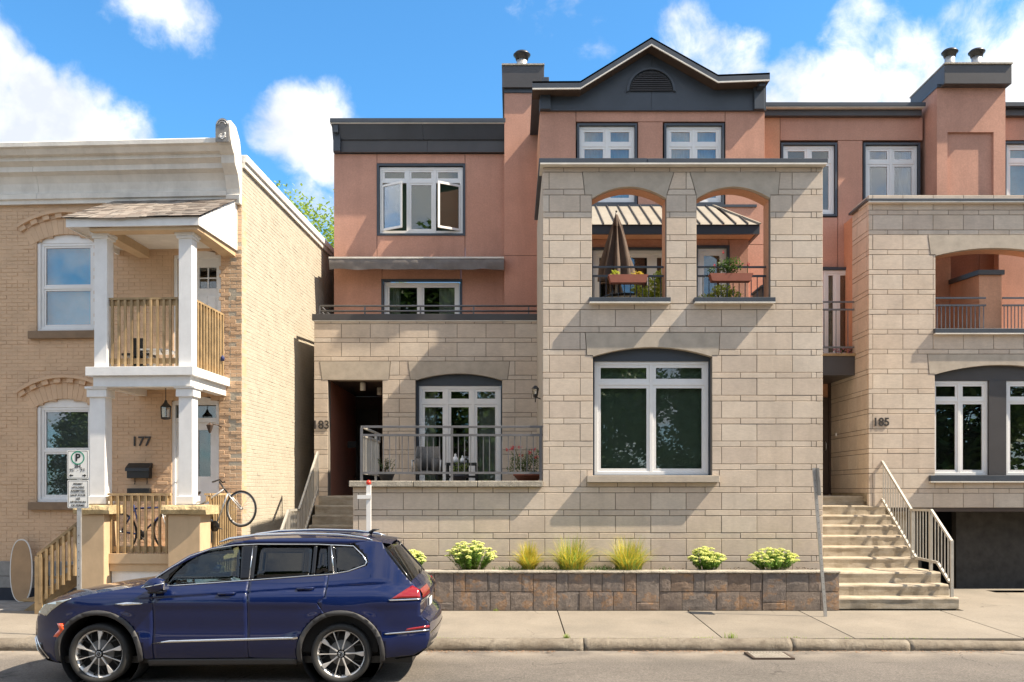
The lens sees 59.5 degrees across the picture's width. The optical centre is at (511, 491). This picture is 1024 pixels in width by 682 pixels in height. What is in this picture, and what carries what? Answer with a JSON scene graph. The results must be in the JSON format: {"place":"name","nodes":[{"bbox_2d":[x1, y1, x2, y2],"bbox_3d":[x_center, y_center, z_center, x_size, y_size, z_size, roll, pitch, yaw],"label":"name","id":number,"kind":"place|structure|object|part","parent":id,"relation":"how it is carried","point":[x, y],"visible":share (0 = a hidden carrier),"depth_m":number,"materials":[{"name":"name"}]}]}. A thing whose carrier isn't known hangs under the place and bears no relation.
{"place":"outdoors","nodes":[
{"label":"outdoors","id":0,"kind":"place"},
{"bbox_2d":[0,600,34,610],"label":"front yard","id":1,"kind":"structure","parent":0,"point":[10,610],"depth_m":15.42,"materials":[{"name":"grey concrete"}]},
{"bbox_2d":[10,539,32,601],"bbox_3d":[-9.084,1.470,16.590,0.469,1.152,0.274,0,0,0],"label":"leaning board","id":2,"kind":"object","parent":1,"relation":"on","point":[21,569],"visible":0.91,"depth_m":16.58,"materials":[{"name":"brown wood"}]},
{"bbox_2d":[19,564,76,610],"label":"wooden steps","id":3,"kind":"structure","parent":1,"relation":"on","point":[71,584],"depth_m":15.32,"materials":[{"name":"brown wood"}]},
{"bbox_2d":[0,118,333,599],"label":"brick house","id":4,"kind":"structure","parent":1,"relation":"on","point":[218,222],"depth_m":16.78,"materials":[{"name":"beige brick"}]},
{"bbox_2d":[42,407,89,498],"bbox_3d":[-8.392,-0.712,16.973,0.981,1.734,0.160,0,0,3],"label":"window","id":5,"kind":"structure","parent":4,"relation":"in","point":[64,429],"depth_m":17.04,"materials":[{"name":"white plastic"}]},
{"bbox_2d":[42,243,93,328],"bbox_3d":[-8.367,-3.863,16.971,1.031,1.613,0.160,0,0,3],"label":"window","id":6,"kind":"structure","parent":4,"relation":"in","point":[67,269],"depth_m":17.03,"materials":[{"name":"white plastic"}]},
{"bbox_2d":[121,338,155,366],"bbox_3d":[-6.504,-2.405,15.704,0.480,0.620,0.450,0,0,3],"label":"porch chair","id":7,"kind":"object","parent":4,"relation":"on","point":[135,349],"visible":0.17,"depth_m":15.87,"materials":[{"name":"black metal"}]},
{"bbox_2d":[125,463,152,483],"bbox_3d":[-6.944,-0.325,16.673,0.459,0.402,0.157,0,0,3],"label":"mailbox","id":8,"kind":"object","parent":4,"relation":"attached to","point":[138,470],"visible":1,"depth_m":16.63,"materials":[{"name":"black metal"}]},
{"bbox_2d":[127,488,150,492],"bbox_3d":[-6.950,-0.006,16.703,0.429,0.096,0.097,0,0,3],"label":"mailbox","id":9,"kind":"object","parent":4,"relation":"attached to","point":[138,490],"visible":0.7,"depth_m":16.66,"materials":[{"name":"black metal"}]},
{"bbox_2d":[107,493,172,553],"bbox_3d":[-6.294,0.558,15.154,1.084,1.042,0.106,0,0,3],"label":"wooden railing","id":10,"kind":"object","parent":4,"relation":"on","point":[132,548],"visible":0.98,"depth_m":15.11,"materials":[{"name":"brown wood"}]},
{"bbox_2d":[109,297,178,366],"bbox_3d":[-6.240,-2.703,15.261,1.232,1.174,0.106,0,0,3],"label":"wooden railing","id":11,"kind":"object","parent":4,"relation":"on","point":[157,302],"visible":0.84,"depth_m":15.22,"materials":[{"name":"brown wood"}]},
{"bbox_2d":[120,495,168,545],"bbox_3d":[-6.436,0.564,15.752,1.384,0.996,0.528,0,0,21],"label":"bicycle","id":12,"kind":"object","parent":4,"relation":"on","point":[148,527],"visible":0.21,"depth_m":15.70,"materials":[{"name":"rubber"}]},
{"bbox_2d":[140,348,178,365],"bbox_3d":[-6.268,-2.286,15.866,0.532,0.398,0.500,0,0,3],"label":"folding table","id":13,"kind":"object","parent":4,"relation":"on","point":[160,351],"visible":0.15,"depth_m":15.76,"materials":[{"name":"white paint"}]},
{"bbox_2d":[160,388,170,419],"bbox_3d":[-6.128,-1.593,15.859,0.210,0.660,0.187,0,0,0],"label":"hanging lantern","id":14,"kind":"object","parent":4,"relation":"hanging from","point":[165,405],"visible":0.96,"depth_m":15.82,"materials":[{"name":"black metal"}]},
{"bbox_2d":[191,422,215,504],"bbox_3d":[-5.757,-0.133,16.785,0.486,2.305,0.050,0,0,3],"label":"door","id":15,"kind":"structure","parent":4,"relation":"in","point":[205,485],"depth_m":16.76,"materials":[{"name":"white paint"}]},
{"bbox_2d":[197,258,217,309],"bbox_3d":[-5.706,-3.339,16.777,0.456,2.018,0.060,0,0,3],"label":"door","id":16,"kind":"structure","parent":4,"relation":"in","point":[209,296],"depth_m":16.75,"materials":[{"name":"white paint"}]},
{"bbox_2d":[197,300,224,375],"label":"wooden railing","id":17,"kind":"object","parent":4,"relation":"on","point":[210,336],"visible":0.82,"depth_m":16.05,"materials":[{"name":"brown wood"}]},
{"bbox_2d":[206,423,221,432],"bbox_3d":[-5.492,-1.165,16.542,0.317,0.188,0.134,0,0,-44],"label":"wall lamp","id":18,"kind":"object","parent":4,"relation":"attached to","point":[209,426],"visible":1,"depth_m":16.45,"materials":[{"name":"brown metal"}]},
{"bbox_2d":[204,493,236,571],"bbox_3d":[-5.190,0.798,15.998,0.106,1.523,1.280,0,0,3],"label":"wooden railing","id":19,"kind":"object","parent":4,"relation":"on","point":[228,527],"visible":0.52,"depth_m":16.03,"materials":[{"name":"brown wood"}]},
{"bbox_2d":[198,479,256,542],"bbox_3d":[-5.033,0.443,15.401,1.226,1.307,0.516,0,0,-19],"label":"bicycle","id":20,"kind":"object","parent":4,"relation":"on","point":[215,527],"visible":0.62,"depth_m":15.37,"materials":[{"name":"metal"}]},
{"bbox_2d":[309,495,353,532],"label":"entrance stairs","id":21,"kind":"structure","parent":1,"relation":"on","point":[334,512],"depth_m":18.60,"materials":[{"name":"concrete"}]},
{"bbox_2d":[280,451,318,529],"bbox_3d":[-4.100,0.511,17.285,0.048,2.698,3.278,0,0,0],"label":"stair railing","id":22,"kind":"object","parent":21,"relation":"on","point":[315,467],"visible":0.58,"depth_m":17.91,"materials":[{"name":"beige metal"}]},
{"bbox_2d":[0,650,1023,681],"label":"road","id":23,"kind":"structure","parent":0,"point":[673,666],"depth_m":11.30,"materials":[{"name":"grey asphalt"}]},
{"bbox_2d":[35,528,441,681],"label":"parked car","id":24,"kind":"object","parent":23,"relation":"on","point":[340,605],"visible":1,"depth_m":10.35,"materials":[{"name":"paint"}]},
{"bbox_3d":[-4.042,0.951,10.437,0.509,0.345,0.080,0,0,-18],"label":"window corner","id":25,"kind":"part","parent":24,"relation":"part of","materials":[{"name":"black glass"}]},
{"bbox_3d":[-3.594,1.492,10.354,1.099,0.891,0.135,0,0,0],"label":"front door","id":26,"kind":"part","parent":24,"relation":"part of","materials":[{"name":"paint"}]},
{"bbox_3d":[-3.613,0.870,10.506,0.901,0.469,0.185,0,0,-2],"label":"side window","id":27,"kind":"part","parent":24,"relation":"part of","materials":[{"name":"glass"}]},
{"bbox_3d":[-4.042,0.951,12.004,0.509,0.345,0.080,0,0,18],"label":"window corner","id":28,"kind":"part","parent":24,"relation":"part of","materials":[{"name":"grey glass"}]},
{"bbox_3d":[-3.594,1.492,12.086,1.099,0.891,0.135,0,0,0],"label":"front door","id":29,"kind":"part","parent":24,"relation":"part of","materials":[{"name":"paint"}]},
{"bbox_3d":[-3.613,0.870,11.934,0.901,0.469,0.185,0,0,2],"label":"side window","id":30,"kind":"part","parent":24,"relation":"part of","materials":[{"name":"glass"}]},
{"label":"side window","id":31,"kind":"part","parent":24,"relation":"part of","materials":[{"name":"black glass"}]},
{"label":"rear door","id":32,"kind":"part","parent":24,"relation":"part of","materials":[{"name":"paint"}]},
{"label":"side window","id":33,"kind":"part","parent":24,"relation":"part of","materials":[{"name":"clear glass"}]},
{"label":"rear window","id":34,"kind":"part","parent":24,"relation":"part of","materials":[{"name":"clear glass"}]},
{"bbox_2d":[0,638,1023,650],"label":"kerb","id":35,"kind":"structure","parent":23,"relation":"on","point":[590,644],"depth_m":12.70,"materials":[{"name":"concrete"}]},
{"bbox_2d":[13,650,1011,654],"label":"leaf litter","id":36,"kind":"object","parent":23,"relation":"on","point":[696,651],"visible":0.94,"depth_m":12.59,"materials":[{"name":"brown plant"}]},
{"bbox_2d":[744,652,794,659],"bbox_3d":[3.492,2.245,12.175,0.553,0.049,0.490,0,0,0],"label":"drain grate","id":37,"kind":"object","parent":23,"relation":"on","point":[769,655],"visible":0.95,"depth_m":12.11,"materials":[{"name":"beige concrete"}]},
{"bbox_2d":[0,611,1023,648],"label":"pavement","id":38,"kind":"structure","parent":0,"point":[967,625],"depth_m":13.99,"materials":[{"name":"concrete"}]},
{"bbox_2d":[35,522,76,613],"bbox_3d":[-7.605,1.281,15.031,0.768,1.547,0.112,0,0,3],"label":"wooden stair railing","id":39,"kind":"object","parent":38,"relation":"on","point":[43,592],"visible":0.89,"depth_m":14.99,"materials":[{"name":"brown wood"}]},
{"bbox_2d":[67,450,88,589],"bbox_3d":[-6.291,0.759,13.004,0.315,2.723,0.042,0,0,0],"label":"parking sign","id":40,"kind":"object","parent":38,"relation":"on","point":[78,488],"visible":0.99,"depth_m":12.99,"materials":[{"name":"white metal"}]},
{"bbox_2d":[73,505,122,588],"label":"porch pier","id":41,"kind":"structure","parent":38,"relation":"on","point":[95,542],"depth_m":14.96,"materials":[{"name":"beige paint"}]},
{"bbox_2d":[161,505,218,567],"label":"porch pier","id":42,"kind":"structure","parent":38,"relation":"on","point":[189,529],"depth_m":14.87,"materials":[{"name":"beige paint"}]},
{"bbox_2d":[357,480,371,533],"bbox_3d":[-2.489,0.931,15.146,0.238,2.238,0.095,0,0,0],"label":"marker post","id":43,"kind":"object","parent":38,"relation":"on","point":[368,496],"visible":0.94,"depth_m":15.12,"materials":[{"name":"white paint"}]},
{"bbox_2d":[425,569,839,612],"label":"planter wall","id":44,"kind":"structure","parent":38,"relation":"on","point":[642,590],"depth_m":15.35,"materials":[{"name":"stone"}]},
{"bbox_2d":[408,549,426,565],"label":"sedum plant","id":45,"kind":"object","parent":44,"relation":"on","point":[419,556],"visible":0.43,"depth_m":15.70,"materials":[{"name":"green plant"}]},
{"bbox_2d":[444,540,497,569],"bbox_3d":[-0.719,1.137,15.760,0.960,0.551,0.582,0,0,0],"label":"sedum plant","id":46,"kind":"object","parent":44,"relation":"on","point":[462,559],"visible":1,"depth_m":15.68,"materials":[{"name":"green plant"}]},
{"bbox_2d":[509,540,554,569],"bbox_3d":[0.303,1.106,15.723,1.005,0.606,1.065,0,0,39],"label":"grass clump","id":47,"kind":"object","parent":44,"relation":"on","point":[528,560],"visible":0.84,"depth_m":15.65,"materials":[{"name":"plant"}]},
{"bbox_2d":[447,564,670,570],"bbox_3d":[0.857,1.340,15.737,4.067,0.137,0.726,0,0,0],"label":"ground cover","id":48,"kind":"object","parent":44,"relation":"on","point":[554,568],"visible":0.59,"depth_m":15.71,"materials":[{"name":"green plant"}]},
{"bbox_2d":[543,534,611,569],"bbox_3d":[1.144,1.052,15.710,1.557,0.714,1.428,0,0,-37],"label":"grass clump","id":49,"kind":"object","parent":44,"relation":"on","point":[568,559],"visible":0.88,"depth_m":15.61,"materials":[{"name":"plant"}]},
{"bbox_2d":[596,534,661,569],"bbox_3d":[1.999,1.062,15.734,1.509,0.694,1.433,0,0,0],"label":"grass clump","id":50,"kind":"object","parent":44,"relation":"on","point":[628,560],"visible":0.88,"depth_m":15.61,"materials":[{"name":"plant"}]},
{"bbox_2d":[687,546,726,569],"bbox_3d":[3.421,1.187,15.731,0.692,0.449,0.574,0,0,0],"label":"sedum plant","id":51,"kind":"object","parent":44,"relation":"on","point":[709,560],"visible":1,"depth_m":15.66,"materials":[{"name":"green plant"}]},
{"bbox_2d":[654,567,817,569],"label":"dry leaves","id":52,"kind":"object","parent":44,"relation":"on","point":[730,568],"visible":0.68,"depth_m":15.81,"materials":[{"name":"brown plant"}]},
{"bbox_2d":[746,547,799,569],"bbox_3d":[4.585,1.199,15.754,0.914,0.427,0.609,0,0,0],"label":"sedum plant","id":53,"kind":"object","parent":44,"relation":"on","point":[776,560],"visible":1,"depth_m":15.68,"materials":[{"name":"green plant"}]},
{"bbox_2d":[437,608,974,638],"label":"weeds","id":54,"kind":"object","parent":38,"relation":"on","point":[731,636],"visible":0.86,"depth_m":12.86,"materials":[{"name":"green plant"}]},
{"bbox_2d":[812,468,826,616],"bbox_3d":[5.029,0.870,14.757,0.250,2.504,0.248,0,0,-42],"label":"leaning sign post","id":55,"kind":"object","parent":38,"relation":"on","point":[816,481],"visible":0.98,"depth_m":14.73,"materials":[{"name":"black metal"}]},
{"bbox_2d":[0,0,1023,244],"label":"sky","id":56,"kind":"structure","parent":0,"point":[71,70],"materials":[{"name":"blue"}]},
{"bbox_2d":[752,285,762,296],"bbox_3d":[4.884,-3.641,17.250,0.373,0.564,0.740,0,0,0],"label":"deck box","id":57,"kind":"object","parent":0,"point":[760,292],"visible":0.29,"depth_m":17.08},
{"bbox_2d":[949,588,1023,610],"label":"driveway","id":58,"kind":"structure","parent":0,"point":[979,599],"depth_m":17.03,"materials":[{"name":"beige concrete"}]},
{"label":"ground","id":59,"kind":"structure","parent":0,"visible":0},
{"bbox_2d":[274,180,333,247],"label":"leafy tree","id":60,"kind":"object","parent":59,"relation":"on","point":[305,207],"visible":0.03,"depth_m":44.26,"materials":[{"name":"green leaves"},{"name":"bark"}]},
{"bbox_2d":[312,37,827,568],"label":"town house","id":61,"kind":"structure","parent":59,"relation":"on","point":[680,419],"depth_m":16.49,"materials":[{"name":"stone"}]},
{"bbox_2d":[359,409,377,480],"bbox_3d":[-3.745,-1.020,23.363,0.499,2.220,0.065,0,0,0],"label":"door","id":62,"kind":"structure","parent":61,"relation":"in","point":[367,417],"depth_m":23.33,"materials":[{"name":"black metal"}]},
{"bbox_2d":[378,458,394,480],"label":"potted plant","id":63,"kind":"object","parent":61,"relation":"on","point":[386,477],"visible":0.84,"depth_m":17.14,"materials":[{"name":"green plant"}]},
{"bbox_2d":[329,257,503,269],"bbox_3d":[-2.293,-5.497,21.783,4.207,0.372,0.632,0,0,0],"label":"awning","id":64,"kind":"object","parent":61,"relation":"attached to","point":[442,263],"visible":0.98,"depth_m":21.50,"materials":[{"name":"paint"}]},
{"bbox_2d":[380,167,462,232],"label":"window","id":65,"kind":"structure","parent":61,"relation":"in","point":[412,199],"depth_m":22.29,"materials":[{"name":"white plastic"}]},
{"bbox_2d":[384,282,459,313],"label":"sliding door","id":66,"kind":"structure","parent":61,"relation":"in","point":[395,293],"depth_m":22.35,"materials":[{"name":"glass"}]},
{"bbox_2d":[411,446,441,480],"bbox_3d":[-1.725,-0.450,18.292,0.616,0.940,0.576,0,0,0],"label":"patio chair","id":67,"kind":"object","parent":61,"relation":"on","point":[424,459],"visible":0.66,"depth_m":18.43,"materials":[{"name":"wicker"}]},
{"bbox_2d":[319,305,536,313],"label":"balcony railing","id":68,"kind":"object","parent":61,"relation":"on","point":[365,310],"visible":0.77,"depth_m":19.98,"materials":[{"name":"grey metal"}]},
{"bbox_2d":[360,426,542,480],"bbox_3d":[-1.095,-0.582,17.319,3.298,1.204,2.242,0,0,0],"label":"terrace railing","id":69,"kind":"object","parent":61,"relation":"on","point":[371,456],"visible":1,"depth_m":16.20,"materials":[{"name":"grey metal"}]},
{"bbox_2d":[450,463,469,480],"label":"potted plant","id":70,"kind":"object","parent":61,"relation":"on","point":[459,477],"visible":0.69,"depth_m":17.31,"materials":[{"name":"green plant"}]},
{"bbox_2d":[419,386,500,480],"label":"patio door","id":71,"kind":"structure","parent":61,"relation":"in","point":[438,405],"depth_m":20.19,"materials":[{"name":"white plastic"}]},
{"bbox_2d":[446,463,478,480],"bbox_3d":[-1.014,-0.276,18.200,0.650,0.592,0.500,0,0,0],"label":"patio table","id":72,"kind":"object","parent":61,"relation":"on","point":[476,465],"visible":0.64,"depth_m":17.98,"materials":[{"name":"black metal"}]},
{"bbox_2d":[453,454,457,462],"bbox_3d":[-1.151,-0.668,18.200,0.140,0.190,0.140,0,0,0],"label":"white ornament","id":73,"kind":"object","parent":72,"relation":"on","point":[455,458],"visible":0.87,"depth_m":18.15,"materials":[{"name":"ceramic"}]},
{"bbox_2d":[506,446,539,480],"bbox_3d":[0.230,-0.530,16.900,0.706,0.674,0.553,0,0,0],"label":"geranium pot","id":74,"kind":"object","parent":61,"relation":"on","point":[527,477],"visible":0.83,"depth_m":16.81,"materials":[{"name":"green plant"}]},
{"bbox_2d":[532,385,540,401],"bbox_3d":[0.458,-1.846,17.000,0.179,0.316,0.130,0,0,0],"label":"wall lantern","id":75,"kind":"object","parent":61,"relation":"attached to","point":[536,394],"depth_m":16.98,"materials":[{"name":"black metal"}]},
{"bbox_2d":[576,127,633,201],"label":"window","id":76,"kind":"structure","parent":61,"relation":"in","point":[594,142],"depth_m":19.45,"materials":[{"name":"white plastic"}]},
{"bbox_2d":[597,210,634,292],"bbox_3d":[2.048,-4.400,17.324,0.779,2.082,0.619,0,0,0],"label":"closed umbrella","id":77,"kind":"object","parent":61,"relation":"on","point":[615,251],"visible":0.88,"depth_m":17.25,"materials":[{"name":"fabric"}]},
{"bbox_2d":[608,292,635,296],"bbox_3d":[2.089,-3.527,17.000,0.620,0.353,0.620,0,0,0],"label":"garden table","id":78,"kind":"object","parent":61,"relation":"on","point":[621,294],"visible":0.2,"depth_m":16.82,"materials":[{"name":"black metal"}]},
{"bbox_2d":[593,250,661,296],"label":"patio door","id":79,"kind":"structure","parent":61,"relation":"in","point":[638,257],"depth_m":18.26,"materials":[{"name":"white plastic"}]},
{"bbox_2d":[592,266,663,296],"bbox_3d":[2.111,-3.804,16.400,1.336,0.625,0.034,0,0,0],"label":"loggia railing","id":80,"kind":"object","parent":61,"relation":"on","point":[654,276],"visible":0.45,"depth_m":16.38,"materials":[{"name":"grey metal"}]},
{"bbox_2d":[608,270,647,284],"bbox_3d":[2.101,-3.893,16.249,0.716,0.252,0.183,0,0,0],"label":"flower box","id":81,"kind":"object","parent":80,"relation":"attached to","point":[639,278],"visible":1,"depth_m":16.16,"materials":[{"name":"ceramic"}]},
{"bbox_2d":[631,269,661,296],"bbox_3d":[2.560,-3.752,16.804,0.699,0.787,0.515,0,0,0],"label":"potted plant","id":82,"kind":"object","parent":61,"relation":"on","point":[657,288],"visible":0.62,"depth_m":16.75,"materials":[{"name":"green plant"}]},
{"bbox_2d":[594,362,707,474],"bbox_3d":[2.538,-1.329,16.413,2.076,2.071,0.185,0,0,0],"label":"window","id":83,"kind":"structure","parent":61,"relation":"in","point":[651,418],"depth_m":16.48,"materials":[{"name":"white plastic"}]},
{"bbox_2d":[666,127,720,201],"bbox_3d":[3.942,-7.081,19.565,1.198,1.655,0.250,0,0,0],"label":"window","id":84,"kind":"structure","parent":61,"relation":"in","point":[681,142],"depth_m":19.45,"materials":[{"name":"white plastic"}]},
{"bbox_2d":[698,249,726,296],"bbox_3d":[4.069,-4.149,18.885,0.600,1.583,1.290,0,0,0],"label":"patio door","id":85,"kind":"structure","parent":61,"relation":"in","point":[706,257],"depth_m":18.26,"materials":[{"name":"white plastic"}]},
{"bbox_2d":[698,284,742,296],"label":"potted plant","id":86,"kind":"object","parent":61,"relation":"on","point":[717,292],"visible":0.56,"depth_m":16.74,"materials":[{"name":"green plant"}]},
{"bbox_2d":[697,266,765,296],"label":"loggia railing","id":87,"kind":"object","parent":61,"relation":"on","point":[757,276],"visible":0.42,"depth_m":16.39,"materials":[{"name":"grey metal"}]},
{"bbox_2d":[708,250,752,282],"bbox_3d":[3.937,-4.081,16.255,0.829,0.571,0.265,0,0,0],"label":"flower box","id":88,"kind":"object","parent":87,"relation":"attached to","point":[728,276],"visible":1,"depth_m":16.18,"materials":[{"name":"ceramic"}]},
{"bbox_2d":[821,495,958,610],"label":"entrance stairs","id":89,"kind":"structure","parent":59,"relation":"on","point":[866,552],"depth_m":17.10,"materials":[{"name":"concrete"}]},
{"bbox_2d":[881,461,953,596],"bbox_3d":[7.690,0.511,17.285,0.048,2.698,3.278,0,0,0],"label":"stair railing","id":90,"kind":"object","parent":89,"relation":"on","point":[911,544],"visible":0.94,"depth_m":16.75,"materials":[{"name":"grey metal"}]},
{"bbox_2d":[764,47,1023,592],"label":"town house","id":91,"kind":"structure","parent":59,"relation":"on","point":[923,198],"depth_m":19.09,"materials":[{"name":"stone"}]},
{"bbox_2d":[783,146,833,213],"bbox_3d":[6.629,-6.954,20.130,1.143,1.536,0.180,0,0,0],"label":"window","id":92,"kind":"structure","parent":91,"relation":"in","point":[788,151],"depth_m":20.06,"materials":[{"name":"white plastic"}]},
{"bbox_2d":[821,398,827,494],"bbox_3d":[6.552,-1.047,20.809,1.604,2.254,0.161,0,0,0],"label":"door","id":93,"kind":"structure","parent":91,"relation":"in","point":[825,400],"depth_m":20.82,"materials":[{"name":"brown wood"}]},
{"bbox_2d":[822,270,845,352],"bbox_3d":[7.325,-3.937,20.545,0.808,1.936,1.290,0,0,0],"label":"sliding door","id":94,"kind":"structure","parent":91,"relation":"in","point":[831,278],"depth_m":19.91,"materials":[{"name":"white plastic"}]},
{"bbox_2d":[822,301,853,347],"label":"side balcony railing","id":95,"kind":"object","parent":91,"relation":"attached to","point":[824,310],"visible":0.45,"depth_m":19.34,"materials":[{"name":"grey metal"}]},
{"bbox_2d":[833,348,852,352],"bbox_3d":[7.222,-3.080,19.501,0.458,0.158,0.148,0,0,0],"label":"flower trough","id":96,"kind":"object","parent":91,"relation":"on","point":[846,349],"visible":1,"depth_m":19.48,"materials":[{"name":"brown plant"}]},
{"bbox_2d":[866,146,916,196],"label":"window","id":97,"kind":"structure","parent":91,"relation":"in","point":[890,170],"depth_m":20.06,"materials":[{"name":"white plastic"}]},
{"bbox_2d":[935,297,985,327],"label":"loggia railing","id":98,"kind":"object","parent":91,"relation":"on","point":[958,305],"visible":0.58,"depth_m":18.81,"materials":[{"name":"grey metal"}]},
{"bbox_2d":[935,381,986,474],"bbox_3d":[9.360,-1.319,18.830,1.182,1.973,0.160,0,0,0],"label":"window","id":99,"kind":"structure","parent":91,"relation":"in","point":[960,406],"depth_m":18.90,"materials":[{"name":"white plastic"}]},
{"bbox_2d":[1002,297,1023,327],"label":"loggia railing","id":100,"kind":"object","parent":91,"relation":"on","point":[1011,305],"visible":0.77,"depth_m":18.81,"materials":[{"name":"grey metal"}]},
{"bbox_2d":[1006,381,1023,474],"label":"window","id":101,"kind":"structure","parent":91,"relation":"in","point":[1014,389],"depth_m":18.90,"materials":[{"name":"white plastic"}]},
{"bbox_2d":[1007,145,1023,194],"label":"window","id":102,"kind":"structure","parent":91,"relation":"in","point":[1015,153],"depth_m":20.19,"materials":[{"name":"white plastic"}]}
]}

